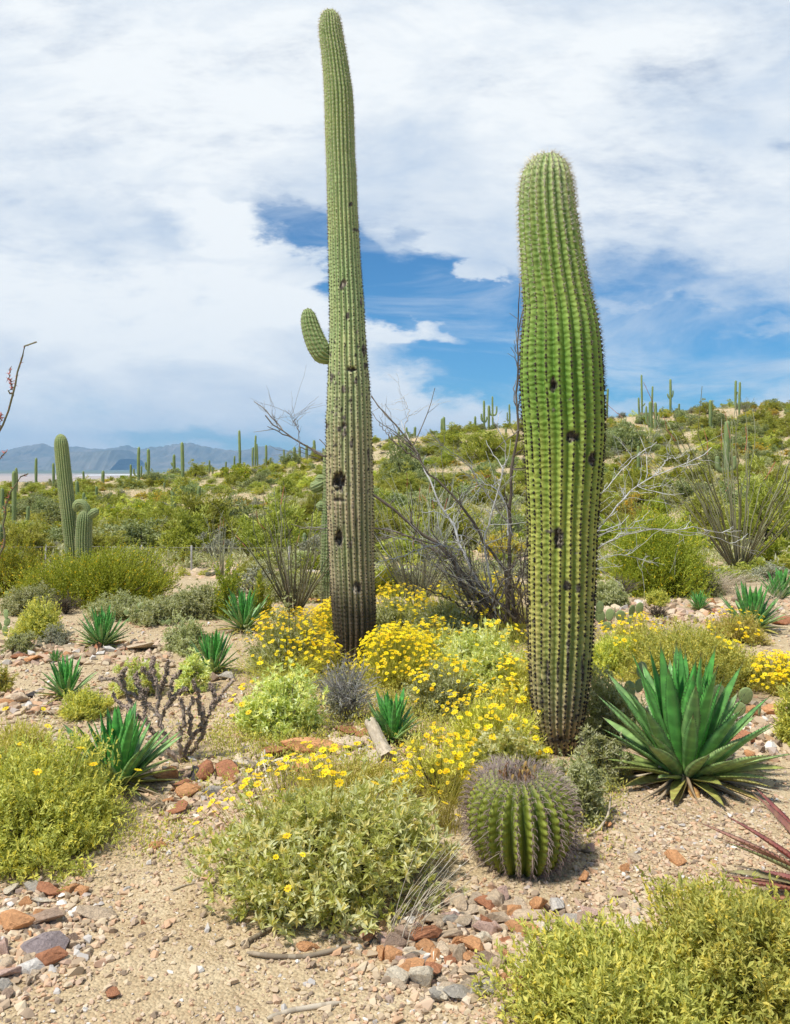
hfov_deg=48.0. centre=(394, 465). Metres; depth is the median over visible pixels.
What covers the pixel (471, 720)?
brittlebush
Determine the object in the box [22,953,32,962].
rock
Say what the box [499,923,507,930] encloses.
rock
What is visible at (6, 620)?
prickly pear
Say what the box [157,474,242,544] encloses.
palo verde
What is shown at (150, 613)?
sage shrub
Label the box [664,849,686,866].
rock
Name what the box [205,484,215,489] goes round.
creosote bush
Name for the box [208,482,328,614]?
ocotillo
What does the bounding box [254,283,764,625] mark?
bare shrub
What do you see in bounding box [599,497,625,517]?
palo verde
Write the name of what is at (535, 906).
rock
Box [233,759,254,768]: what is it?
rock
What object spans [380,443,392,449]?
palo verde
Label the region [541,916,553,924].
rock
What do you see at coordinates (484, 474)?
brittlebush
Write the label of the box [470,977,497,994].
rock
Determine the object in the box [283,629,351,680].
brittlebush
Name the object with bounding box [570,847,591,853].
stick
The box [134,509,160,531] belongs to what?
creosote bush
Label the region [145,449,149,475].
saguaro cactus
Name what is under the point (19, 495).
palo verde
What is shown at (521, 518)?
mesquite tree
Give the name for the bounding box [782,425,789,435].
palo verde
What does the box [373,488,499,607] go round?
ocotillo
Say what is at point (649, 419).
saguaro cactus
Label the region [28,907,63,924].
rock
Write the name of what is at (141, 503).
creosote bush
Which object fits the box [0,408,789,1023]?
ground
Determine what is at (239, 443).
saguaro cactus
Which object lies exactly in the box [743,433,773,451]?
palo verde
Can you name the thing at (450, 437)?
palo verde
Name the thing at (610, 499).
palo verde
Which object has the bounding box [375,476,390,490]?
palo verde
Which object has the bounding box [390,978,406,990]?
rock
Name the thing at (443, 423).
saguaro cactus
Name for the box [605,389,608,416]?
saguaro cactus
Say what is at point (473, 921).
rock
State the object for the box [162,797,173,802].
rock
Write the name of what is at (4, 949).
rock
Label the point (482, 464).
mesquite tree
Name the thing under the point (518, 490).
palo verde
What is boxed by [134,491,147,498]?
brittlebush
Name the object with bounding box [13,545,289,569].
wire fence
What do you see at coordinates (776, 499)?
ocotillo
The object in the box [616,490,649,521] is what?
brittlebush
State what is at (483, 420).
saguaro cactus
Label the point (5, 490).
palo verde
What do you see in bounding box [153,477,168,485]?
creosote bush
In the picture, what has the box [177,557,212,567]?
sage bush
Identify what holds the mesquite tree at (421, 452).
on the ground at (156, 996)
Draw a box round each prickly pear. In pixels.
[0,609,9,635]
[124,603,143,621]
[159,620,170,625]
[595,601,643,630]
[615,662,649,712]
[713,684,760,716]
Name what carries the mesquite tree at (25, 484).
on the ground at (156, 996)
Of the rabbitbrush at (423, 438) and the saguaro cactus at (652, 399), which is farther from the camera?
the saguaro cactus at (652, 399)
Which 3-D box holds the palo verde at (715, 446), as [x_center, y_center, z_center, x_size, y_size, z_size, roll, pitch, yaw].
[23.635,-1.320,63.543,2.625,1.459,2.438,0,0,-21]
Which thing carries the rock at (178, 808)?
on the ground at (156, 996)
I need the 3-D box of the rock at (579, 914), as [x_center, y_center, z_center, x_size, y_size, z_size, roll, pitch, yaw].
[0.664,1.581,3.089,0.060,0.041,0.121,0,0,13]
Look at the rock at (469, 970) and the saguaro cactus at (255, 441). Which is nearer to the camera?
the rock at (469, 970)
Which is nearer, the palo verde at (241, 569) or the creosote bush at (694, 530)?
the palo verde at (241, 569)
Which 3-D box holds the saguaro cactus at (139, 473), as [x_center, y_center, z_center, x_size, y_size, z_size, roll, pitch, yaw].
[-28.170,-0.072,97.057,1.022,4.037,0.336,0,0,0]
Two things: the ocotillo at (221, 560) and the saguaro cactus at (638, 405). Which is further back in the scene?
the saguaro cactus at (638, 405)
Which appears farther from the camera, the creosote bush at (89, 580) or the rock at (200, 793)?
the creosote bush at (89, 580)
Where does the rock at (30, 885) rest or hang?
on the ground at (156, 996)
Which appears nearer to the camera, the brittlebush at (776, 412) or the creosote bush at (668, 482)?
the creosote bush at (668, 482)
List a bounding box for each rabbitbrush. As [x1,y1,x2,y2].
[23,510,36,522]
[97,507,112,525]
[115,494,136,508]
[165,488,185,504]
[174,566,190,575]
[197,567,211,574]
[250,485,266,494]
[287,461,296,467]
[294,468,309,475]
[296,475,315,488]
[302,458,312,462]
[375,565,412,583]
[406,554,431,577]
[418,434,430,440]
[463,503,480,512]
[599,492,626,506]
[620,484,642,492]
[658,408,673,414]
[691,423,701,430]
[695,441,714,448]
[720,556,763,569]
[750,557,768,568]
[773,554,789,570]
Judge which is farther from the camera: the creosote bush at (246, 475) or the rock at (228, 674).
the creosote bush at (246, 475)
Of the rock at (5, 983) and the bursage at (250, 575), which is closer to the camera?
the rock at (5, 983)
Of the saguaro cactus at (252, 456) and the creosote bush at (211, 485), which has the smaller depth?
the creosote bush at (211, 485)
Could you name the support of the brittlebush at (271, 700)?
on the ground at (156, 996)
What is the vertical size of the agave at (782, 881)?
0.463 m
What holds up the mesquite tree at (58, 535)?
on the ground at (156, 996)
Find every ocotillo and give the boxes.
[0,341,36,557]
[201,515,237,576]
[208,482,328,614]
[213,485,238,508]
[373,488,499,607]
[383,460,488,558]
[606,382,789,568]
[635,415,668,442]
[740,396,752,413]
[756,436,789,535]
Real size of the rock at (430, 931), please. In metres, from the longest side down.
0.135 x 0.084 x 0.045 m
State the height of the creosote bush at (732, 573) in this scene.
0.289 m
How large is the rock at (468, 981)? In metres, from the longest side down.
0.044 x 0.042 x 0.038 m
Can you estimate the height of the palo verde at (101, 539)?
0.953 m
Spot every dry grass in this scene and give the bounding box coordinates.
[0,707,84,769]
[221,644,352,684]
[387,831,498,946]
[411,764,478,834]
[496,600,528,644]
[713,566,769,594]
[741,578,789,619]
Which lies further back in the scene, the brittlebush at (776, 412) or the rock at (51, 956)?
the brittlebush at (776, 412)
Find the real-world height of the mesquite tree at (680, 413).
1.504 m
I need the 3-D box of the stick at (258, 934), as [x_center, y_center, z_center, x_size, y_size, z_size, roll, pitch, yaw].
[-0.465,1.590,3.000,0.019,0.019,0.153,0,0,38]
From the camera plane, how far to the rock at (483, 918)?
3.06 m
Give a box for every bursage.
[195,527,244,558]
[204,568,220,575]
[230,563,272,594]
[248,498,264,505]
[294,533,320,554]
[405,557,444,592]
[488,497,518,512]
[598,560,613,573]
[610,447,622,455]
[616,411,625,417]
[678,426,689,431]
[685,408,696,412]
[714,477,737,486]
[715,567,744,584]
[747,560,789,581]
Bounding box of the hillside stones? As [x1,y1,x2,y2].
[39,431,784,578]
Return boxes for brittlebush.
[108,656,167,696]
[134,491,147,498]
[152,490,169,501]
[173,647,212,695]
[181,742,468,943]
[228,658,330,741]
[241,592,339,679]
[281,739,431,809]
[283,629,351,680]
[304,597,333,640]
[349,619,445,691]
[375,580,433,639]
[382,722,490,803]
[398,582,510,647]
[399,650,481,722]
[400,606,529,703]
[405,614,465,659]
[432,679,546,755]
[449,459,460,465]
[456,717,567,778]
[465,572,526,629]
[471,469,498,482]
[477,525,525,557]
[491,651,532,716]
[590,622,643,680]
[597,611,671,651]
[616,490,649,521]
[699,606,775,646]
[733,442,746,452]
[738,649,789,696]
[749,442,771,451]
[758,401,768,408]
[768,407,780,415]
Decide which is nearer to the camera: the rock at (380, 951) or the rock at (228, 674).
the rock at (380, 951)
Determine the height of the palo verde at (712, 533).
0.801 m
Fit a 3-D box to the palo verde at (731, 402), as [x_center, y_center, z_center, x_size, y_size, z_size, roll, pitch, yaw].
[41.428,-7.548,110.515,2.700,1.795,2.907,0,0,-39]
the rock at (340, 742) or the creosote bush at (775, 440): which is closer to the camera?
the rock at (340, 742)
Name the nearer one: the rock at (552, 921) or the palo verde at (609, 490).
the rock at (552, 921)
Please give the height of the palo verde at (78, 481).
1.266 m
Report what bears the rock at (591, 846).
on the ground at (156, 996)
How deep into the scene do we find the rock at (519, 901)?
3.19 m
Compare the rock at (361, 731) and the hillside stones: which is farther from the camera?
the hillside stones
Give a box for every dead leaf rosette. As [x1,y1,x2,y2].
[16,705,63,716]
[141,792,180,811]
[240,749,288,778]
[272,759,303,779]
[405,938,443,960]
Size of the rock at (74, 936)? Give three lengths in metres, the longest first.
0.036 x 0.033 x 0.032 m
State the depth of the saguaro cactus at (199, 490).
57.44 m
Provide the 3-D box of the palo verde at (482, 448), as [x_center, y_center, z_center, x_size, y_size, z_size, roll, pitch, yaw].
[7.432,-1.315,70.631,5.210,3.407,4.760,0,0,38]
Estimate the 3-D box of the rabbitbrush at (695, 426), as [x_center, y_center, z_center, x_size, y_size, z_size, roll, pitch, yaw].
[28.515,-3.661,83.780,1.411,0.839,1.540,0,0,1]
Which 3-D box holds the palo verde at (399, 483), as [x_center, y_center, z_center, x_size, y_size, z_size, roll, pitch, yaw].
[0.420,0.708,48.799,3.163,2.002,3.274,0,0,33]
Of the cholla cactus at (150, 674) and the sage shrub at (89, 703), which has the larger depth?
the sage shrub at (89, 703)
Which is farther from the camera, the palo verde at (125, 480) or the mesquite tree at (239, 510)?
the palo verde at (125, 480)
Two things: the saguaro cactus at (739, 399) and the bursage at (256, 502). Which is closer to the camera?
the bursage at (256, 502)
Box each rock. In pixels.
[0,698,14,703]
[0,906,8,912]
[0,909,35,931]
[0,937,8,955]
[0,956,13,967]
[0,966,21,976]
[0,978,11,991]
[1,988,13,998]
[3,883,19,893]
[10,653,29,658]
[10,692,29,701]
[17,957,44,975]
[18,896,31,906]
[20,930,69,953]
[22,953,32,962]
[24,655,43,661]
[24,880,38,891]
[26,691,37,697]
[26,975,33,985]
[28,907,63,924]
[30,969,39,976]
[31,897,52,902]
[33,909,45,914]
[35,946,67,965]
[36,881,61,896]
[61,883,80,893]
[67,932,78,940]
[74,885,89,895]
[76,905,116,920]
[94,642,101,648]
[106,986,119,997]
[126,642,153,648]
[145,644,161,648]
[149,840,166,848]
[153,765,177,781]
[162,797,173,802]
[167,799,187,813]
[172,778,192,788]
[175,782,200,797]
[183,771,190,777]
[191,765,198,780]
[193,791,205,797]
[195,759,214,780]
[202,785,223,795]
[209,672,218,681]
[212,780,223,784]
[215,759,238,780]
[218,671,234,678]
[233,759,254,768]
[261,746,289,753]
[281,737,343,752]
[291,762,316,776]
[296,941,319,951]
[329,736,364,748]
[334,725,355,733]
[354,727,368,736]
[362,929,375,941]
[377,931,386,942]
[377,945,384,960]
[383,932,406,946]
[384,945,402,961]
[384,965,408,983]
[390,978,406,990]
[391,924,413,939]
[395,956,405,960]
[399,961,411,971]
[402,953,417,958]
[403,946,416,951]
[405,957,424,966]
[407,925,442,941]
[408,966,433,987]
[415,938,435,952]
[421,915,433,922]
[424,962,441,973]
[426,948,440,961]
[429,985,441,1000]
[432,916,444,927]
[434,914,446,918]
[436,940,451,954]
[436,986,449,1001]
[437,975,446,982]
[438,981,455,986]
[439,930,462,937]
[440,911,459,915]
[442,914,457,923]
[442,984,469,997]
[444,952,457,966]
[447,893,466,910]
[447,944,464,952]
[449,966,457,974]
[452,935,466,943]
[452,943,465,964]
[454,916,473,926]
[455,935,484,951]
[458,904,478,914]
[460,978,473,989]
[461,914,474,918]
[461,966,479,973]
[463,949,473,960]
[468,891,481,905]
[470,919,478,931]
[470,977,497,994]
[472,920,498,935]
[473,974,484,981]
[474,895,494,909]
[474,931,486,942]
[476,950,495,961]
[480,914,492,921]
[484,888,504,908]
[484,935,491,942]
[485,911,509,921]
[489,954,505,967]
[491,920,501,930]
[496,972,507,980]
[497,885,508,900]
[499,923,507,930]
[499,936,510,941]
[503,899,512,903]
[504,919,530,936]
[507,905,521,915]
[508,950,521,960]
[513,896,528,908]
[513,909,545,920]
[529,896,547,908]
[532,904,546,911]
[534,921,551,931]
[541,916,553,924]
[549,898,563,910]
[552,915,570,925]
[561,913,576,922]
[577,911,590,925]
[579,870,588,880]
[580,905,597,916]
[585,843,594,850]
[605,821,611,826]
[619,863,629,871]
[625,916,643,927]
[627,853,640,861]
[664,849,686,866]
[706,598,716,603]
[731,730,755,741]
[744,749,754,756]
[745,705,761,716]
[761,704,780,714]
[763,729,773,735]
[772,616,789,624]
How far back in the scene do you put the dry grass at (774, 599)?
9.02 m
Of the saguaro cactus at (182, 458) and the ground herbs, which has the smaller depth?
the ground herbs
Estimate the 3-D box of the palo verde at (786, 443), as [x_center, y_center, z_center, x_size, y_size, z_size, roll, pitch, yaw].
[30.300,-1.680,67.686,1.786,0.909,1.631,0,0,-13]
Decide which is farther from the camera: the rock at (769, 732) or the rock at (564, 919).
the rock at (769, 732)
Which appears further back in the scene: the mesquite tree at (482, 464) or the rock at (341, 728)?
the mesquite tree at (482, 464)
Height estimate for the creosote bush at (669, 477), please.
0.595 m
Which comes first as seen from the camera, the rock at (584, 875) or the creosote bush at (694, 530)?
the rock at (584, 875)
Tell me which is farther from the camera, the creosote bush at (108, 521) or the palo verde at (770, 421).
the palo verde at (770, 421)
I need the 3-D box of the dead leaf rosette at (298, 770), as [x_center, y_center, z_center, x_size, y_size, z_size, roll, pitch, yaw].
[-0.540,1.529,4.513,0.186,0.087,0.287,0,0,0]
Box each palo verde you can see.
[0,481,11,500]
[0,510,15,526]
[0,517,55,548]
[4,487,20,501]
[4,519,49,541]
[5,512,59,562]
[19,482,45,493]
[37,486,55,499]
[73,478,86,485]
[74,479,102,497]
[75,485,100,500]
[77,512,99,527]
[79,479,96,487]
[85,499,106,513]
[92,526,127,554]
[95,506,159,535]
[98,483,114,489]
[101,489,130,507]
[118,475,145,489]
[122,507,156,520]
[141,475,153,487]
[143,494,179,522]
[147,484,169,499]
[155,495,215,557]
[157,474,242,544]
[169,476,199,488]
[185,459,208,477]
[206,476,217,483]
[211,505,245,542]
[212,485,232,493]
[218,468,228,477]
[220,470,246,487]
[225,490,320,556]
[231,466,254,475]
[231,487,247,494]
[235,556,265,571]
[236,563,253,573]
[246,481,271,490]
[261,502,299,513]
[262,462,283,471]
[271,472,301,496]
[277,497,312,548]
[290,471,302,478]
[291,489,306,498]
[299,478,321,523]
[306,511,321,523]
[308,448,322,460]
[309,462,322,475]
[372,435,380,442]
[373,458,395,481]
[373,498,413,553]
[374,487,414,529]
[374,517,474,564]
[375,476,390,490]
[379,461,432,493]
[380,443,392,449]
[394,470,420,494]
[402,505,500,548]
[404,496,442,516]
[422,443,441,454]
[424,422,476,445]
[432,446,459,464]
[433,442,455,455]
[435,468,458,490]
[447,424,465,433]
[457,428,516,464]
[460,421,483,432]
[468,465,526,506]
[498,440,516,452]
[501,432,514,441]
[505,459,526,487]
[511,440,524,453]
[512,434,523,440]
[514,420,522,429]
[596,558,611,579]
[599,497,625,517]
[600,472,626,494]
[601,482,620,499]
[601,490,626,512]
[602,463,619,475]
[605,471,626,488]
[607,418,616,425]
[607,511,636,532]
[613,475,682,506]
[617,471,652,493]
[619,448,648,467]
[636,442,651,453]
[638,473,662,483]
[639,481,684,504]
[652,441,682,466]
[660,427,689,443]
[676,415,688,423]
[677,491,734,534]
[678,461,715,484]
[689,428,718,445]
[692,413,713,428]
[693,398,714,414]
[695,521,741,545]
[706,439,743,455]
[711,454,789,544]
[711,477,736,493]
[713,427,723,439]
[719,398,737,406]
[730,423,743,434]
[731,564,751,574]
[736,460,764,474]
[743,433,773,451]
[747,404,770,421]
[756,413,765,420]
[757,411,782,430]
[758,438,773,452]
[761,462,789,483]
[763,399,782,410]
[771,455,789,475]
[775,412,789,427]
[775,431,787,437]
[776,416,789,431]
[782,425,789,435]
[783,438,789,447]
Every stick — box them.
[172,882,195,890]
[240,926,272,945]
[247,945,350,959]
[266,1001,340,1020]
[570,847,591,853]
[584,795,610,836]
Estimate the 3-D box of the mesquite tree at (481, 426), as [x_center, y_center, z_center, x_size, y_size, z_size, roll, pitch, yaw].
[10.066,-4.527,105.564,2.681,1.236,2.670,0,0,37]
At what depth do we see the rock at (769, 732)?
5.16 m
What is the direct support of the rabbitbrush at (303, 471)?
on the ground at (156, 996)
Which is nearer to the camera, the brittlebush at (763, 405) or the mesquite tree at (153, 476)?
the mesquite tree at (153, 476)
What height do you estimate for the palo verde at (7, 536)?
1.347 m
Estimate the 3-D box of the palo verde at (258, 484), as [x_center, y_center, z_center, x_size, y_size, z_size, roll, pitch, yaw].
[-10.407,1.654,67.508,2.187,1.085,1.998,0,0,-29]
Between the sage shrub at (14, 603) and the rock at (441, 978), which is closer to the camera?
the rock at (441, 978)
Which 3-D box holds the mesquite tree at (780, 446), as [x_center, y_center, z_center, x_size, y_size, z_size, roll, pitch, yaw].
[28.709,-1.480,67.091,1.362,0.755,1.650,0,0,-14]
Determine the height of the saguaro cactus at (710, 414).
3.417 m
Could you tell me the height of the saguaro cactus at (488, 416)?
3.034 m
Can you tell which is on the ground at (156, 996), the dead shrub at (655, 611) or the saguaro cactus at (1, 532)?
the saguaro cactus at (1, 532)
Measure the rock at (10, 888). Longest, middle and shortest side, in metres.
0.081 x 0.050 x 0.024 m
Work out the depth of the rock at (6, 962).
2.80 m
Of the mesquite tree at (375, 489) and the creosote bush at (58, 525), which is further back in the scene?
the mesquite tree at (375, 489)
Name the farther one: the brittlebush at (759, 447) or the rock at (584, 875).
the brittlebush at (759, 447)
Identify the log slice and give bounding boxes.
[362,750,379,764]
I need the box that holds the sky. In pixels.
[0,0,789,450]
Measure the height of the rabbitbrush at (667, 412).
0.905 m
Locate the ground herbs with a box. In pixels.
[80,598,771,866]
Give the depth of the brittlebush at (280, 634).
6.76 m
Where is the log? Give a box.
[364,717,394,761]
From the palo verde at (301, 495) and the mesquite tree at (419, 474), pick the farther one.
the palo verde at (301, 495)
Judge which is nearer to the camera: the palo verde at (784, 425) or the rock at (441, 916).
the rock at (441, 916)
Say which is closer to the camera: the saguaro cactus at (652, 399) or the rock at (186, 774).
the rock at (186, 774)
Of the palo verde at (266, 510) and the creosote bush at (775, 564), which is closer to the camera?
the creosote bush at (775, 564)
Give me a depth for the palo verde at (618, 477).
46.83 m
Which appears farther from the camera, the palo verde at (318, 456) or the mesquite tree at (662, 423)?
the palo verde at (318, 456)
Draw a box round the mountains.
[0,443,321,469]
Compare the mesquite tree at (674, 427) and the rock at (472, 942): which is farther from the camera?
the mesquite tree at (674, 427)
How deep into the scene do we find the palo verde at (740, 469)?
50.12 m
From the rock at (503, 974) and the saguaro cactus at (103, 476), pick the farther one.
the saguaro cactus at (103, 476)
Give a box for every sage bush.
[92,520,114,534]
[110,545,160,563]
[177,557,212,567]
[234,481,247,488]
[244,549,292,580]
[281,547,311,569]
[374,552,382,562]
[374,559,392,571]
[415,487,434,498]
[462,472,476,480]
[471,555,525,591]
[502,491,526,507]
[513,561,527,575]
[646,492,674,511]
[730,449,743,457]
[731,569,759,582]
[759,456,773,466]
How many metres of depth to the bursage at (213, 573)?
17.81 m
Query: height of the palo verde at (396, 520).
1.618 m
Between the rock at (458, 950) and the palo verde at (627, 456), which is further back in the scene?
the palo verde at (627, 456)
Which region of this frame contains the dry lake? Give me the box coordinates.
[74,474,142,475]
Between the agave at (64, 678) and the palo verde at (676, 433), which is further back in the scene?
the palo verde at (676, 433)
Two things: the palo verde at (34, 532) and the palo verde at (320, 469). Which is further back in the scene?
the palo verde at (320, 469)
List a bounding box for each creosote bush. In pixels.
[0,520,60,597]
[0,533,185,609]
[38,519,61,532]
[98,502,126,519]
[102,514,121,525]
[130,496,150,507]
[131,497,158,515]
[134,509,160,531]
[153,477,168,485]
[174,546,201,563]
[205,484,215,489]
[209,554,245,619]
[222,462,252,483]
[247,568,274,618]
[248,504,263,512]
[253,545,284,566]
[270,473,281,480]
[294,462,311,471]
[299,548,319,569]
[374,554,409,596]
[419,458,433,465]
[434,459,451,467]
[438,481,458,497]
[453,469,469,479]
[464,507,485,533]
[471,494,488,506]
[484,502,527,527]
[491,552,518,565]
[501,421,512,427]
[511,529,527,539]
[596,483,718,599]
[598,507,628,522]
[598,513,625,543]
[604,464,622,472]
[616,459,657,485]
[631,501,673,530]
[644,499,672,513]
[652,437,662,443]
[658,479,676,489]
[661,471,679,479]
[665,511,714,549]
[668,463,684,478]
[680,452,698,464]
[683,451,695,457]
[707,558,730,571]
[714,569,744,584]
[719,469,742,479]
[736,473,761,489]
[751,526,789,566]
[762,452,781,462]
[762,561,788,572]
[764,428,779,438]
[766,438,783,448]
[779,560,789,571]
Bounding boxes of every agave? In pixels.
[33,654,103,704]
[47,648,65,660]
[50,699,184,799]
[71,601,132,650]
[188,628,239,673]
[211,585,276,633]
[364,685,422,747]
[576,643,789,808]
[686,589,711,609]
[695,783,789,909]
[718,578,787,634]
[759,567,789,601]
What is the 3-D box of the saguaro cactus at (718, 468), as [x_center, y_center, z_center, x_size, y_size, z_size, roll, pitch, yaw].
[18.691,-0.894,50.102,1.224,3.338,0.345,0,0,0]
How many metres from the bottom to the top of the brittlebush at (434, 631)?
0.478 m
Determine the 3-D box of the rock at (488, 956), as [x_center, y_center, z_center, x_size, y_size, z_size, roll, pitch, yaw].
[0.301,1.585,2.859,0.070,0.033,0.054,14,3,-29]
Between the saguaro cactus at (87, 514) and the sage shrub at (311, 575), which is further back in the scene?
the saguaro cactus at (87, 514)
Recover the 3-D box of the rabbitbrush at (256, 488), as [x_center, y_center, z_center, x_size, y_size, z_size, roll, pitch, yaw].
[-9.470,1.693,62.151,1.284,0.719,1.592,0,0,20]
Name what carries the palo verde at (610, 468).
on the ground at (156, 996)
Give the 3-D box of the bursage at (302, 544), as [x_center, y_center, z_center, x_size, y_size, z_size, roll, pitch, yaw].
[-1.883,1.993,21.858,1.118,0.786,1.092,0,0,-33]
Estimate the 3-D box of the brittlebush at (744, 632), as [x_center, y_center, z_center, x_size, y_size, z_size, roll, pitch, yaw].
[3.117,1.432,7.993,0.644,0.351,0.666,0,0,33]
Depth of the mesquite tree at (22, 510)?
51.25 m
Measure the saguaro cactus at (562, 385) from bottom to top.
3.444 m
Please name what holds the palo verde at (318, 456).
on the ground at (156, 996)
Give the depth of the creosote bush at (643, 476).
47.61 m
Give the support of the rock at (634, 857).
on the ground at (156, 996)
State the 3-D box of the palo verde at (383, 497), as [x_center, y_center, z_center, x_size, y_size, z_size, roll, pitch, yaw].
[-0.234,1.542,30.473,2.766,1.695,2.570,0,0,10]
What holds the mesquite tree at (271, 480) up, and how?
on the ground at (156, 996)
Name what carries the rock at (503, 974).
on the ground at (156, 996)
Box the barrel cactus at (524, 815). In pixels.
[456,752,585,882]
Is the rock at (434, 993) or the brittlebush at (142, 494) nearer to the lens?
the rock at (434, 993)
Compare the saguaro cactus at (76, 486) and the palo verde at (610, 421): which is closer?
the saguaro cactus at (76, 486)
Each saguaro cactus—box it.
[0,488,3,509]
[0,525,2,548]
[1,471,29,523]
[15,468,17,491]
[35,458,37,482]
[52,463,54,483]
[54,434,76,566]
[72,499,98,560]
[75,481,79,495]
[101,471,104,482]
[133,447,141,480]
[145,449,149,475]
[170,489,176,507]
[171,454,175,468]
[177,442,183,476]
[197,486,200,501]
[238,430,240,462]
[252,447,253,466]
[254,435,256,466]
[256,444,257,465]
[265,445,266,466]
[300,5,376,670]
[303,533,306,548]
[310,447,330,612]
[442,417,445,431]
[480,401,486,429]
[488,405,489,426]
[490,396,497,427]
[507,404,510,423]
[514,148,609,756]
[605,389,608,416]
[632,446,643,469]
[638,397,639,415]
[641,374,644,413]
[645,401,652,430]
[651,386,653,415]
[654,402,659,429]
[667,379,673,414]
[700,400,713,428]
[715,420,736,472]
[734,380,737,409]
[738,382,740,414]
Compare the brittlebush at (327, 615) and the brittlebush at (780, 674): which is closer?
the brittlebush at (780, 674)
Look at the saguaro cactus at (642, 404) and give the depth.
104.82 m
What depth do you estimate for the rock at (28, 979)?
2.73 m
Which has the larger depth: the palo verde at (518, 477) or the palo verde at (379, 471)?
the palo verde at (379, 471)
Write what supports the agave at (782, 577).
on the ground at (156, 996)
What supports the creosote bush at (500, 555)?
on the ground at (156, 996)
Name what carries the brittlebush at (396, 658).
on the ground at (156, 996)
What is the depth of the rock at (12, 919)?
3.04 m
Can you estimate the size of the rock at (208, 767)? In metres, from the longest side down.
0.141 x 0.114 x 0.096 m
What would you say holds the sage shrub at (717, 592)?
on the ground at (156, 996)
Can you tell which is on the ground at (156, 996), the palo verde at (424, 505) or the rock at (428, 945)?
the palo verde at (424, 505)
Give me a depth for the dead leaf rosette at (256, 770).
4.57 m
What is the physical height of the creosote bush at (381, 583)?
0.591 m
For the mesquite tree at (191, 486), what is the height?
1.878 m
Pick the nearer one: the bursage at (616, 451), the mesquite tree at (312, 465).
the bursage at (616, 451)
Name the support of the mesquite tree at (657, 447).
on the ground at (156, 996)
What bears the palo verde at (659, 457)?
on the ground at (156, 996)
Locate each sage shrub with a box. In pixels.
[0,581,60,615]
[0,629,40,654]
[0,662,18,692]
[0,706,65,772]
[0,722,143,891]
[2,593,66,639]
[33,621,74,646]
[54,683,118,721]
[80,590,142,619]
[123,593,191,626]
[160,609,214,656]
[166,578,237,620]
[246,563,320,604]
[292,568,320,582]
[417,558,517,601]
[465,894,760,1023]
[553,735,611,828]
[573,722,635,791]
[580,662,648,746]
[595,575,632,606]
[595,614,774,697]
[616,858,789,1023]
[643,588,672,606]
[673,566,726,596]
[769,682,789,746]
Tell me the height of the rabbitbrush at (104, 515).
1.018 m
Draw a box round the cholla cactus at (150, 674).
[98,655,234,763]
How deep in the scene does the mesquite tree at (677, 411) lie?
101.68 m
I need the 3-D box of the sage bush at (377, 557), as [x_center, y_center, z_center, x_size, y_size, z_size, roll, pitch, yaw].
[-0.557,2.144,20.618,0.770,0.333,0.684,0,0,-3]
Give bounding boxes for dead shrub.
[43,591,84,614]
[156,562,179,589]
[309,652,381,726]
[602,572,642,593]
[645,604,670,617]
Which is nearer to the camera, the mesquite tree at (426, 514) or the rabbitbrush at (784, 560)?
the rabbitbrush at (784, 560)
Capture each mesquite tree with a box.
[0,505,25,518]
[2,500,30,520]
[21,481,32,487]
[21,494,47,506]
[26,492,57,503]
[30,495,53,518]
[34,500,81,524]
[45,515,93,543]
[93,517,169,551]
[96,491,116,501]
[117,476,146,489]
[148,468,163,485]
[161,473,180,482]
[169,467,186,476]
[172,480,208,498]
[208,492,272,529]
[242,472,271,488]
[261,468,275,478]
[267,477,277,484]
[278,450,304,464]
[308,462,316,469]
[373,485,385,496]
[378,436,428,485]
[383,489,435,509]
[411,443,427,456]
[411,468,435,481]
[414,509,442,520]
[419,473,453,490]
[424,488,464,509]
[434,445,452,455]
[452,475,487,499]
[465,462,498,476]
[477,423,487,429]
[483,512,527,533]
[493,455,518,467]
[601,466,613,480]
[603,450,614,457]
[604,417,652,453]
[605,427,623,438]
[608,424,628,436]
[634,414,644,422]
[649,443,660,451]
[653,419,669,428]
[661,422,685,432]
[666,476,724,501]
[671,410,691,420]
[674,410,688,417]
[686,416,698,425]
[689,447,741,470]
[708,409,722,418]
[708,412,735,427]
[719,476,789,508]
[729,420,746,429]
[730,434,752,449]
[734,415,755,424]
[734,423,768,436]
[741,449,775,461]
[744,402,757,407]
[754,523,787,540]
[762,398,783,407]
[773,441,784,449]
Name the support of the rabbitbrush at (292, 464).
on the ground at (156, 996)
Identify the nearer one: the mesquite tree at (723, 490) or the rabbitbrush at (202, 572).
the rabbitbrush at (202, 572)
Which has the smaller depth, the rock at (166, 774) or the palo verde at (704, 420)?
the rock at (166, 774)
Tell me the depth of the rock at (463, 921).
3.06 m
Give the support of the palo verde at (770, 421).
on the ground at (156, 996)
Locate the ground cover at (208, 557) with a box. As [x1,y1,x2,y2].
[0,406,789,571]
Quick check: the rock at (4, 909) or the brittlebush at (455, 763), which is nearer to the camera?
the rock at (4, 909)
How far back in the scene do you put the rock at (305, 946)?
2.92 m

